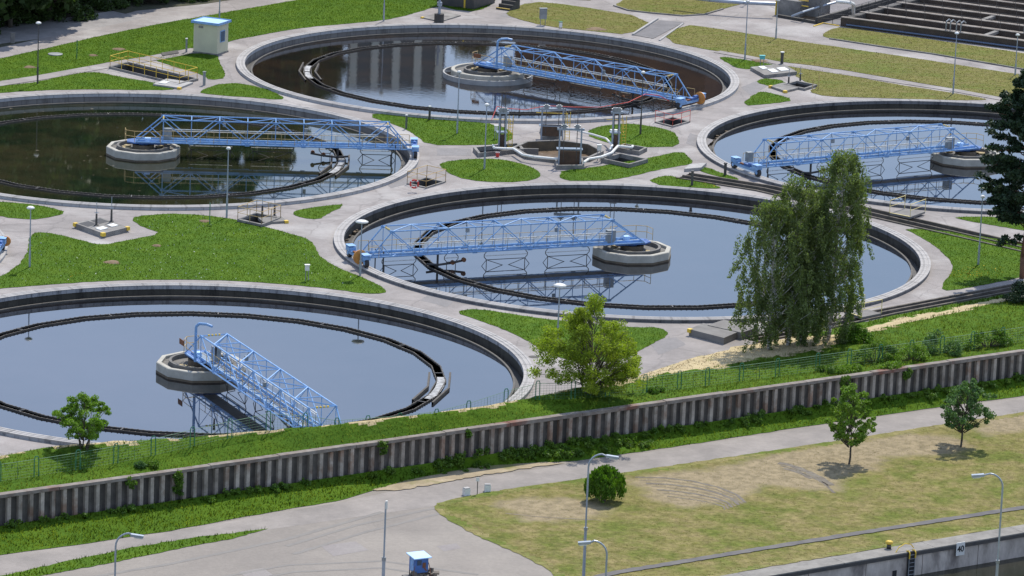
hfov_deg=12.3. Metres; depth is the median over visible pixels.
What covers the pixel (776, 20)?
street lamp
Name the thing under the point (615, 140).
sluice gate
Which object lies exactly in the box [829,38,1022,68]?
kerb
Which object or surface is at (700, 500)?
tyre rut
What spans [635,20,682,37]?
path
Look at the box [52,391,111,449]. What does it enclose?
small tree
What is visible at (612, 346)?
bushy tree
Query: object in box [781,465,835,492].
tyre rut
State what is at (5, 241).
scraper bridge
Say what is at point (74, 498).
sheet pile wall
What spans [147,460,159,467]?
bush
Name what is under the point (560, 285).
street lamp
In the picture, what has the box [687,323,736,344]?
hatch slab
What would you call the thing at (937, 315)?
grass
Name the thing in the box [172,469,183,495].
ivy
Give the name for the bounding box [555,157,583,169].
concrete pit
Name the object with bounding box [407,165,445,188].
concrete pit
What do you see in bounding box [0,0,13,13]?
forest tree
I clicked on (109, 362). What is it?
water
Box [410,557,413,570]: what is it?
door
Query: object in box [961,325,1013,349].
bush
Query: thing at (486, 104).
street lamp
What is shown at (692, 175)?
marker post
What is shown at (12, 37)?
control box
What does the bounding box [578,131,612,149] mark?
white pipe
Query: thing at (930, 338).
bush
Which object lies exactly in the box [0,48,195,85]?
path
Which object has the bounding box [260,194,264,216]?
valve spindle
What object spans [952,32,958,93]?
street lamp
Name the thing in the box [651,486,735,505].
tyre rut
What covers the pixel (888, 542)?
mooring bollard
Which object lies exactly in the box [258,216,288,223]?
hatch slab
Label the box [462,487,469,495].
concrete block
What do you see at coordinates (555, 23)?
lawn
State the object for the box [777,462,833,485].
tyre rut
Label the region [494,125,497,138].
control box
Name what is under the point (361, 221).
street lamp
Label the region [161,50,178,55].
hatch slab
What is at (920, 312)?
grass
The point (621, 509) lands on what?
worn lawn
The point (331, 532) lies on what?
tyre mark
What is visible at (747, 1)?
street lamp
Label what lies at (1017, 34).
street lamp
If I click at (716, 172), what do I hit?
lawn
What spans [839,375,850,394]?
ivy
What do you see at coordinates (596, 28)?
dirt mound
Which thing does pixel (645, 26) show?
kerb
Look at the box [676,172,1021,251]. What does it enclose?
concrete channel
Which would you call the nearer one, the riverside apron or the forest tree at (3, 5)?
the riverside apron
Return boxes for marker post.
[203,71,205,85]
[405,114,407,128]
[428,106,430,119]
[691,170,693,184]
[724,162,727,174]
[780,51,784,63]
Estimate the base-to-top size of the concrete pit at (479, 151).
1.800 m
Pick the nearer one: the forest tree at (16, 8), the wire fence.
the wire fence
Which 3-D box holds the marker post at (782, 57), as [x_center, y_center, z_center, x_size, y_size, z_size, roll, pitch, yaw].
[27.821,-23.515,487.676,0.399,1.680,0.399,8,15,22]
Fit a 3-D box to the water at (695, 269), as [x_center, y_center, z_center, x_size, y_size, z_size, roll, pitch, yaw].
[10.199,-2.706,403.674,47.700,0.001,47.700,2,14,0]
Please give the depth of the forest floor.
506.93 m
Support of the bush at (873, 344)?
on the levee bank
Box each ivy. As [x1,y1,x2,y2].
[125,476,137,488]
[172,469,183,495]
[376,440,388,455]
[466,428,472,437]
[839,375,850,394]
[902,367,912,380]
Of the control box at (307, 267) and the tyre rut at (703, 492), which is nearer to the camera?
the tyre rut at (703, 492)
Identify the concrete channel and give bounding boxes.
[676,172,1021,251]
[745,282,1023,342]
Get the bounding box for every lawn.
[0,0,492,80]
[0,72,172,92]
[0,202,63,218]
[0,213,385,293]
[157,53,224,78]
[201,83,283,98]
[294,204,341,218]
[372,114,511,144]
[439,159,539,181]
[445,414,1023,575]
[459,309,667,361]
[507,2,647,33]
[560,152,692,180]
[589,124,678,146]
[616,0,745,14]
[650,176,719,187]
[666,25,1022,95]
[700,167,737,179]
[722,57,772,68]
[744,92,790,104]
[757,78,784,84]
[788,66,985,99]
[823,27,1023,67]
[908,229,1020,289]
[955,216,1023,229]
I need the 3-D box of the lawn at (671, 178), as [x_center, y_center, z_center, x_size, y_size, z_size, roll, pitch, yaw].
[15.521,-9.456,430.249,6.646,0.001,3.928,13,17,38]
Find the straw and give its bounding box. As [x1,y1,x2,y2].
[627,334,833,378]
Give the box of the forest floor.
[0,0,226,46]
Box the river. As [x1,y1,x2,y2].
[914,556,1023,575]
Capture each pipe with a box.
[492,144,557,159]
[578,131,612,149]
[583,145,633,163]
[698,0,775,5]
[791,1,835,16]
[836,0,854,14]
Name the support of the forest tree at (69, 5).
on the forest floor
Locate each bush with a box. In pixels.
[0,10,36,27]
[27,7,56,21]
[41,0,98,22]
[78,0,130,11]
[126,0,169,6]
[133,460,146,468]
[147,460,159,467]
[178,0,211,2]
[645,386,665,394]
[815,363,838,375]
[834,363,862,373]
[835,322,874,343]
[852,338,898,362]
[877,360,904,369]
[892,343,932,361]
[914,329,949,354]
[943,338,962,356]
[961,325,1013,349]
[1002,280,1023,303]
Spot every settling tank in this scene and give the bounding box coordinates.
[0,91,418,209]
[0,230,7,262]
[0,283,534,444]
[236,23,738,123]
[334,182,930,322]
[697,99,1023,213]
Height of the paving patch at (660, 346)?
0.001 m
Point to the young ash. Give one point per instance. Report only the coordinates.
(848, 408)
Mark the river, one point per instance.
(1012, 567)
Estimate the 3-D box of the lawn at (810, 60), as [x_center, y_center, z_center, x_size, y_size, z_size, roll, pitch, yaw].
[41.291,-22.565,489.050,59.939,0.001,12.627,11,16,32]
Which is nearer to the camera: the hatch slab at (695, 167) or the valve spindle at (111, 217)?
the valve spindle at (111, 217)
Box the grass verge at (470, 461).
[0,377,1023,554]
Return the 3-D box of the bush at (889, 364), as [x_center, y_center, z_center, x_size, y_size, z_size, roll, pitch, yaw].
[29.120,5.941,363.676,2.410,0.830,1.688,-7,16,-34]
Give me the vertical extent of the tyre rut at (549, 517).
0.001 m
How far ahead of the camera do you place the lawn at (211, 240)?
393.82 m
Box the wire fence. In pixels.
[0,327,1023,480]
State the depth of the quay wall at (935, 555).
326.66 m
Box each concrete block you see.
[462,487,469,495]
[484,483,490,491]
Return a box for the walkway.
[823,0,906,25]
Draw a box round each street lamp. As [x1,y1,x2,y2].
[27,206,34,266]
[36,21,40,83]
[114,532,143,575]
[226,147,230,217]
[355,219,367,275]
[383,0,384,20]
[456,70,461,133]
[483,103,488,168]
[553,283,565,340]
[578,540,607,575]
[582,453,618,575]
[639,71,644,133]
[744,0,749,59]
[775,0,779,38]
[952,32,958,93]
[971,473,1003,575]
[977,195,984,264]
[1014,33,1019,74]
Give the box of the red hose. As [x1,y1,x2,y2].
[491,94,668,119]
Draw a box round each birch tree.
[727,196,814,352]
[751,172,832,346]
[782,200,840,346]
[798,148,874,343]
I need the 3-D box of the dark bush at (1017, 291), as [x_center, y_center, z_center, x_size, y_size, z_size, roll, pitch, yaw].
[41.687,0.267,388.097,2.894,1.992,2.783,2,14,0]
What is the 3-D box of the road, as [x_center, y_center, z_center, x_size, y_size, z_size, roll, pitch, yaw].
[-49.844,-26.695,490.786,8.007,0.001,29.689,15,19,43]
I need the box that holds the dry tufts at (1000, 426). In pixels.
[977,411,1023,436]
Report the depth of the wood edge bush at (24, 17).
493.67 m
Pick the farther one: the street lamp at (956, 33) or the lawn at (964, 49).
the lawn at (964, 49)
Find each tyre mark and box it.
[94,511,383,575]
[224,560,477,575]
[270,567,437,575]
[285,507,434,545]
[291,513,438,554]
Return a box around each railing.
[818,13,860,23]
[848,0,901,12]
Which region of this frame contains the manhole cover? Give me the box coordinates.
[48,52,62,55]
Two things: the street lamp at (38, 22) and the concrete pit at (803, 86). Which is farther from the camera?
the concrete pit at (803, 86)
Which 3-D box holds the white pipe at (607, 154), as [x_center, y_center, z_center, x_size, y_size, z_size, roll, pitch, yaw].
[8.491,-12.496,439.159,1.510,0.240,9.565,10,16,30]
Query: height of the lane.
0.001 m
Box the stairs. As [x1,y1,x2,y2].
[496,0,519,10]
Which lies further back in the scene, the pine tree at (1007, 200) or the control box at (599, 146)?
the control box at (599, 146)
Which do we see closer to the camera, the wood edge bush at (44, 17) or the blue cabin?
the blue cabin
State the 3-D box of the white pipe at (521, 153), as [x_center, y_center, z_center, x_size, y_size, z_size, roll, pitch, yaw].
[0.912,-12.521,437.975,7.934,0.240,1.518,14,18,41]
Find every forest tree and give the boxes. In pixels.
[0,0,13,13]
[0,0,52,27]
[33,0,78,20]
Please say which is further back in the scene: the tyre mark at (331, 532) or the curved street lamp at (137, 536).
the tyre mark at (331, 532)
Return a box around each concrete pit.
[109,51,197,83]
[237,200,280,226]
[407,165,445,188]
[473,143,523,156]
[540,128,558,139]
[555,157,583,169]
[601,153,647,167]
[616,143,646,154]
[654,110,690,126]
[784,80,816,90]
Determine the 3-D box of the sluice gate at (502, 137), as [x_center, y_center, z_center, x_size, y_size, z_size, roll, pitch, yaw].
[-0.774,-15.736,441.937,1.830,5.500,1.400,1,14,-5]
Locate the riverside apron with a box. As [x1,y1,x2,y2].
[0,396,1023,575]
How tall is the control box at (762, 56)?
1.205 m
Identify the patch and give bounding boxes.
[240,568,272,575]
[322,541,367,555]
[388,177,409,187]
[421,295,453,306]
[437,148,470,155]
[500,11,513,17]
[651,337,685,354]
[686,133,712,147]
[741,81,766,94]
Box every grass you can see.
[809,291,1010,336]
[874,296,1023,331]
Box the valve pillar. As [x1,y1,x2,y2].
[434,0,443,22]
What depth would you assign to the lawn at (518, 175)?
432.55 m
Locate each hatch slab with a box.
[73,217,129,237]
[153,79,192,89]
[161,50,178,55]
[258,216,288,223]
[420,11,460,20]
[684,163,706,171]
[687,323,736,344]
[708,320,757,339]
[750,64,796,77]
[768,83,798,92]
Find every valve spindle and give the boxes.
[94,202,98,225]
[109,200,113,221]
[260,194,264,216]
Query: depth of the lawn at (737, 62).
488.94 m
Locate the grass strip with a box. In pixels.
[1,529,264,575]
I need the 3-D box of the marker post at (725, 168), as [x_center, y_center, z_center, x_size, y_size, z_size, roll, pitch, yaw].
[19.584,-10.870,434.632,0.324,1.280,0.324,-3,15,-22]
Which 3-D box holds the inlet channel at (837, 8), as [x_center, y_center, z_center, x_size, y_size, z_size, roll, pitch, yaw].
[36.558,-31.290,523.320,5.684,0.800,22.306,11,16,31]
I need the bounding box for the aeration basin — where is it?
[840,0,1023,49]
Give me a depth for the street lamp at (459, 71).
447.61 m
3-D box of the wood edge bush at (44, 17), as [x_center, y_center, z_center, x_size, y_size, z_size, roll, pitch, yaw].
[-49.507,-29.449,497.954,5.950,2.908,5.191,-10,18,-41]
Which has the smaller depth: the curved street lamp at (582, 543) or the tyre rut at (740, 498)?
the curved street lamp at (582, 543)
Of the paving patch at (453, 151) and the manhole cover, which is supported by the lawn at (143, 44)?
the manhole cover
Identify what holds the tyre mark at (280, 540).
on the riverside apron
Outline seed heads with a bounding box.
[22,215,372,286]
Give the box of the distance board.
[956,542,964,555]
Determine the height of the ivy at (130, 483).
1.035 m
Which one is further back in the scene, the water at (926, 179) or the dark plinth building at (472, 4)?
the dark plinth building at (472, 4)
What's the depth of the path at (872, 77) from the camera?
484.08 m
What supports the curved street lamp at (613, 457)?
on the riverside apron
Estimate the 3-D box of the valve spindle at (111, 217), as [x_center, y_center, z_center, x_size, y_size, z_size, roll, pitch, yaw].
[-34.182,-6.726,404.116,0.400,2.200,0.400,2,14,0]
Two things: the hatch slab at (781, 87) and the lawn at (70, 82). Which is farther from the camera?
the hatch slab at (781, 87)
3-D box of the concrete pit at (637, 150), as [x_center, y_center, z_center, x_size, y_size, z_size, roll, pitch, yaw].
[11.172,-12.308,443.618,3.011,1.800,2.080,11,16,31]
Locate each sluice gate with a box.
[493,95,513,146]
[536,88,570,139]
[556,108,584,164]
[607,91,626,149]
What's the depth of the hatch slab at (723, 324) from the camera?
375.96 m
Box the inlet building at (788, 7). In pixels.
[775,0,830,17]
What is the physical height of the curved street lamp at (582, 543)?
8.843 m
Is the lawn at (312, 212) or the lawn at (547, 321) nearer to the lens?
the lawn at (547, 321)
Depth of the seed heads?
393.62 m
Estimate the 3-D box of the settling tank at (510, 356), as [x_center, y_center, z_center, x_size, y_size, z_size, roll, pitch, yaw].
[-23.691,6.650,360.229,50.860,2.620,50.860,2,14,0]
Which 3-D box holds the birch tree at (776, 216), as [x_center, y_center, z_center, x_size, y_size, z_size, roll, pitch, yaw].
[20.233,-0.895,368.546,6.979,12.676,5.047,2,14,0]
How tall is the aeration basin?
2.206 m
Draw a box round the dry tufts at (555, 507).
[501,494,614,522]
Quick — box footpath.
[594,506,1023,575]
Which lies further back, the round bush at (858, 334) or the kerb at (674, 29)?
the kerb at (674, 29)
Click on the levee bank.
(288, 440)
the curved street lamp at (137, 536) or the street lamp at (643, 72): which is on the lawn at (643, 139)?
the street lamp at (643, 72)
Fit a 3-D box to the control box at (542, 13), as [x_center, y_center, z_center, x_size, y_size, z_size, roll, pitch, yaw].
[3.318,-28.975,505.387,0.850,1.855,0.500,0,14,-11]
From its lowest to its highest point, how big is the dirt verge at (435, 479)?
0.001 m
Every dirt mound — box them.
[103,260,118,263]
[586,27,605,30]
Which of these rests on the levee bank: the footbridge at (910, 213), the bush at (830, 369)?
the bush at (830, 369)
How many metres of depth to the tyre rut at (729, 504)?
337.35 m
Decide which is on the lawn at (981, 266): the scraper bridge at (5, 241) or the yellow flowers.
the yellow flowers
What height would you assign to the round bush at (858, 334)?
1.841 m
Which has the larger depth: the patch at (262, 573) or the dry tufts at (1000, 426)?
the dry tufts at (1000, 426)
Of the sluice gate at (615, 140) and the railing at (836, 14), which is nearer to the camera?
the sluice gate at (615, 140)
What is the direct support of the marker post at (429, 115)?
on the lawn at (469, 140)
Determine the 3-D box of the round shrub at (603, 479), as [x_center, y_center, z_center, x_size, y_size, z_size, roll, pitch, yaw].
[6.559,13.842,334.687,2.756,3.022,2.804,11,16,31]
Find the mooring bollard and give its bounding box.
[885,540,892,548]
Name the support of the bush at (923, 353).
on the levee bank
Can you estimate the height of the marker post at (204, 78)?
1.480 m
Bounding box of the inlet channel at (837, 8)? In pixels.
[778,0,897,23]
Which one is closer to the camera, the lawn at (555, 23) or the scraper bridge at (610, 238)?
the scraper bridge at (610, 238)
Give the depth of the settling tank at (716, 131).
460.08 m
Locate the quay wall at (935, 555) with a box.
[721,524,1023,575]
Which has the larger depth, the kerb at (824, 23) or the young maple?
the kerb at (824, 23)
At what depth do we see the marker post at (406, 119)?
449.27 m
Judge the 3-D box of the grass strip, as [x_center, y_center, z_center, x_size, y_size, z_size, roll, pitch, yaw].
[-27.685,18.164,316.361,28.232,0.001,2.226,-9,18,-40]
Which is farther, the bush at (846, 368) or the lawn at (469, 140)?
the lawn at (469, 140)
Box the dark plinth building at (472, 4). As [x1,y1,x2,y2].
[437,0,494,8]
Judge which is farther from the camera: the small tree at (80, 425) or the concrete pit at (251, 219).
the concrete pit at (251, 219)
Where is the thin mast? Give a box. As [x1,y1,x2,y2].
[382,501,387,575]
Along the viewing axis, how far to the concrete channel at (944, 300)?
388.76 m
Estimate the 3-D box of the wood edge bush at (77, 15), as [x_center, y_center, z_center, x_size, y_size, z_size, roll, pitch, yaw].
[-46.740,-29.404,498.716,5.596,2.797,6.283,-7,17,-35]
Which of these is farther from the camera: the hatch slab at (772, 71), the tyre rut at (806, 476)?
the hatch slab at (772, 71)
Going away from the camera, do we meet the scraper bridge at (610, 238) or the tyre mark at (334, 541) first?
the tyre mark at (334, 541)
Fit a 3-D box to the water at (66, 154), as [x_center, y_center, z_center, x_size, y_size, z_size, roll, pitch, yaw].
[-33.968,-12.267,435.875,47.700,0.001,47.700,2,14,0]
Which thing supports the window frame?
in the hut
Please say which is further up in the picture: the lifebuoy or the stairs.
the stairs
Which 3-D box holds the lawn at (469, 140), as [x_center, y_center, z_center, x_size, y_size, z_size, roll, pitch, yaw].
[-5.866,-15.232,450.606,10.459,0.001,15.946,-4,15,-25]
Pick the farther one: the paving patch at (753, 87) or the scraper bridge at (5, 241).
the paving patch at (753, 87)
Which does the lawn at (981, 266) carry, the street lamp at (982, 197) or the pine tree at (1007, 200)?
the street lamp at (982, 197)
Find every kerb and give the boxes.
[613,5,723,15]
[632,18,658,34]
[659,23,683,40]
[813,22,838,26]
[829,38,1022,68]
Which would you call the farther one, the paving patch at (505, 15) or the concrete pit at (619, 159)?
the paving patch at (505, 15)
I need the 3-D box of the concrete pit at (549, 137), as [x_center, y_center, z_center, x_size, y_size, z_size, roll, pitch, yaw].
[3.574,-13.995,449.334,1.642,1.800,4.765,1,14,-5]
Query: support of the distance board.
attached to the quay wall at (935, 555)
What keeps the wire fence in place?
on the levee bank
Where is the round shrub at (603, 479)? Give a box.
[584,464,626,502]
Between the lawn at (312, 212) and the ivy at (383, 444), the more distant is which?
the lawn at (312, 212)
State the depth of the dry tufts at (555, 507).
332.79 m
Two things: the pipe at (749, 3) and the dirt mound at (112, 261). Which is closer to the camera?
the dirt mound at (112, 261)
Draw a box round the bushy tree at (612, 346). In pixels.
[526,292,646,394]
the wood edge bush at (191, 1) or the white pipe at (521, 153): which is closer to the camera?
the white pipe at (521, 153)
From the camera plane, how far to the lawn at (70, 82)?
464.20 m
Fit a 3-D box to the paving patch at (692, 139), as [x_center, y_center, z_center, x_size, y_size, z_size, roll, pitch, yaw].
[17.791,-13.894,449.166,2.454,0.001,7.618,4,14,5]
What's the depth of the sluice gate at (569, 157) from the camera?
435.51 m
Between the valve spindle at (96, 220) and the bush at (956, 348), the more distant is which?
the valve spindle at (96, 220)
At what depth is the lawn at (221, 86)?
463.80 m
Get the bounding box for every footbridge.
[844,294,882,318]
[889,195,925,218]
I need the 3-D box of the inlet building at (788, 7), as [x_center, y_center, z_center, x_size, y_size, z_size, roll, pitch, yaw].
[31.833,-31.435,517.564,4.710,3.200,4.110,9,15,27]
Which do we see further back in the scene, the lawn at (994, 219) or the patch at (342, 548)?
the lawn at (994, 219)
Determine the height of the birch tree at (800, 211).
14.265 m
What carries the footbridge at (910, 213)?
on the concrete channel at (918, 223)
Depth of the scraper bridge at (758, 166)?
440.77 m
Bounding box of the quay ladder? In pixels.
[896,543,915,575]
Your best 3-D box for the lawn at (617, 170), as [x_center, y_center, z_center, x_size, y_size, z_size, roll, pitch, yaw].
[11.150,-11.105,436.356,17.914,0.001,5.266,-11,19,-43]
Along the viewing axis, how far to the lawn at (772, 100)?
470.64 m
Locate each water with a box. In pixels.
[0,103,400,204]
[0,297,512,441]
[252,34,722,118]
[353,195,910,316]
[538,150,589,156]
[714,110,1023,208]
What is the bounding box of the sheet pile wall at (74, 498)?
[0,349,1023,525]
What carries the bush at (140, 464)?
on the levee bank
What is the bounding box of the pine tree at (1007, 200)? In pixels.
[973,68,1023,278]
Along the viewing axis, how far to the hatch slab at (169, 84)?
465.11 m
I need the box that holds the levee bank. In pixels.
[0,295,1023,491]
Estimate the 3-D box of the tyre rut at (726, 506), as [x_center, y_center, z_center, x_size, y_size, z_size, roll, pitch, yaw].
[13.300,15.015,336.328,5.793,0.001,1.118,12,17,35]
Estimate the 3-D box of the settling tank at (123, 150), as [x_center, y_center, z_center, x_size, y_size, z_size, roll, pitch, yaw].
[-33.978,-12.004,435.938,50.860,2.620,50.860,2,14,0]
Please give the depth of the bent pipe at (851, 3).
513.64 m
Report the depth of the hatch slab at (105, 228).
402.33 m
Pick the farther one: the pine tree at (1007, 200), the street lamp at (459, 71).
the street lamp at (459, 71)
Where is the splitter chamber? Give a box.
[513,140,603,162]
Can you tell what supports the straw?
on the levee bank
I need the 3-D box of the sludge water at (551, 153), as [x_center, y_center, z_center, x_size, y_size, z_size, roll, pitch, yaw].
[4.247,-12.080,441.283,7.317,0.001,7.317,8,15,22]
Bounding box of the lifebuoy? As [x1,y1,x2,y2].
[410,179,418,188]
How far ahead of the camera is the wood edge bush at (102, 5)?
503.93 m
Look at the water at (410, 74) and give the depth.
478.88 m
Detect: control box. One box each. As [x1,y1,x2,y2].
[10,32,15,42]
[304,264,309,280]
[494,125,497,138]
[539,8,547,24]
[597,144,601,160]
[759,55,765,65]
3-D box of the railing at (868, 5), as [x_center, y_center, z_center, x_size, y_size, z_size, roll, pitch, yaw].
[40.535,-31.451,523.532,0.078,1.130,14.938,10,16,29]
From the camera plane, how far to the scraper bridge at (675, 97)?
470.86 m
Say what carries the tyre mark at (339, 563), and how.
on the riverside apron
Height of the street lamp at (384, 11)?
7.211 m
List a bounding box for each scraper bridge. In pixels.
[0,236,10,251]
[125,115,418,162]
[179,322,340,427]
[346,214,652,271]
[472,38,705,108]
[730,123,983,178]
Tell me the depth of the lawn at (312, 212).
412.95 m
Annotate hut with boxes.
[191,16,230,55]
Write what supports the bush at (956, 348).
on the levee bank
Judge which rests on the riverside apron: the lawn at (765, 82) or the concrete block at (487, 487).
the concrete block at (487, 487)
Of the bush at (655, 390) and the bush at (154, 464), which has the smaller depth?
the bush at (154, 464)
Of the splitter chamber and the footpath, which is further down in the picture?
the footpath
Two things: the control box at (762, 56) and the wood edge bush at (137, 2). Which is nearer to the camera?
the control box at (762, 56)
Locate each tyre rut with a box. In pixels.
[506,513,592,519]
[635,477,745,502]
[643,480,742,503]
[646,483,738,504]
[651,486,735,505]
[657,489,732,506]
[666,493,728,508]
[668,496,724,509]
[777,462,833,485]
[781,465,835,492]
[783,468,811,478]
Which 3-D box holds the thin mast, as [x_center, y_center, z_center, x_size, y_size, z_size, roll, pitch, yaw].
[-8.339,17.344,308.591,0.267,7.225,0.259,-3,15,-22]
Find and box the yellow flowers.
[948,265,997,276]
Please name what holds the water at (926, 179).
in the settling tank at (716, 131)
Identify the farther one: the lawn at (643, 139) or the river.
the lawn at (643, 139)
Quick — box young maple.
[940,378,997,446]
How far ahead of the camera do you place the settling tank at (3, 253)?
392.38 m
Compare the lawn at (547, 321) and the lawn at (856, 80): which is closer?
the lawn at (547, 321)
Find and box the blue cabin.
[402,551,438,575]
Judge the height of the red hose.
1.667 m
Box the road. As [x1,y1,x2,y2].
[0,11,142,43]
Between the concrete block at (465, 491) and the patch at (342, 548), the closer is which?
the patch at (342, 548)
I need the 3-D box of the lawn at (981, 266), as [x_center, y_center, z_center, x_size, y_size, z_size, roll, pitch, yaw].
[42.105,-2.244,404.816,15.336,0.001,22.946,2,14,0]
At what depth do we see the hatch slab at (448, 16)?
507.67 m
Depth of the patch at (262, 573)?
314.88 m
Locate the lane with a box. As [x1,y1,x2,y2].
[0,397,1023,573]
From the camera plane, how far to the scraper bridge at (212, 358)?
349.62 m
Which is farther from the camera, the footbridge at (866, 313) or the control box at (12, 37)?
the control box at (12, 37)
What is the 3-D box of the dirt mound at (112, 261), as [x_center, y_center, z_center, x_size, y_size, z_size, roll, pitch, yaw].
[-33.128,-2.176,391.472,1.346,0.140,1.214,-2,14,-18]
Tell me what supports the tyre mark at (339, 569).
on the riverside apron
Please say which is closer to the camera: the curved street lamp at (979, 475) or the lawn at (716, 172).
the curved street lamp at (979, 475)
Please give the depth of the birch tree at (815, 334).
369.48 m
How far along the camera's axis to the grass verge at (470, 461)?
334.70 m
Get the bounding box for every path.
[0,0,292,57]
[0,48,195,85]
[635,20,682,37]
[715,51,1001,99]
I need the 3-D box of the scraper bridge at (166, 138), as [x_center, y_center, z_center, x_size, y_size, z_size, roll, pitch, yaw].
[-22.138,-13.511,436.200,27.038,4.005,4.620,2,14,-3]
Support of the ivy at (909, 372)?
attached to the sheet pile wall at (74, 498)
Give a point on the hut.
(210, 35)
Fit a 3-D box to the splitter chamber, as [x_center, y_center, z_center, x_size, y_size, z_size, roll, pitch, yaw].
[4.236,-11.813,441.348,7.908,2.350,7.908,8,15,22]
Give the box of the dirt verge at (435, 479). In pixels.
[372,462,559,489]
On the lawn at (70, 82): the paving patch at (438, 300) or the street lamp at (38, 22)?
the street lamp at (38, 22)
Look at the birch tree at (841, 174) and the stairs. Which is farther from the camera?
the stairs
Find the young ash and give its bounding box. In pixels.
[824,383,876,463]
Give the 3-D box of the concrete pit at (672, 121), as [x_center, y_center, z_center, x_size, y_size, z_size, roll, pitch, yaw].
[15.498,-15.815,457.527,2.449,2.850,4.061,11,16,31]
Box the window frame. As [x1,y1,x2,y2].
[220,30,224,42]

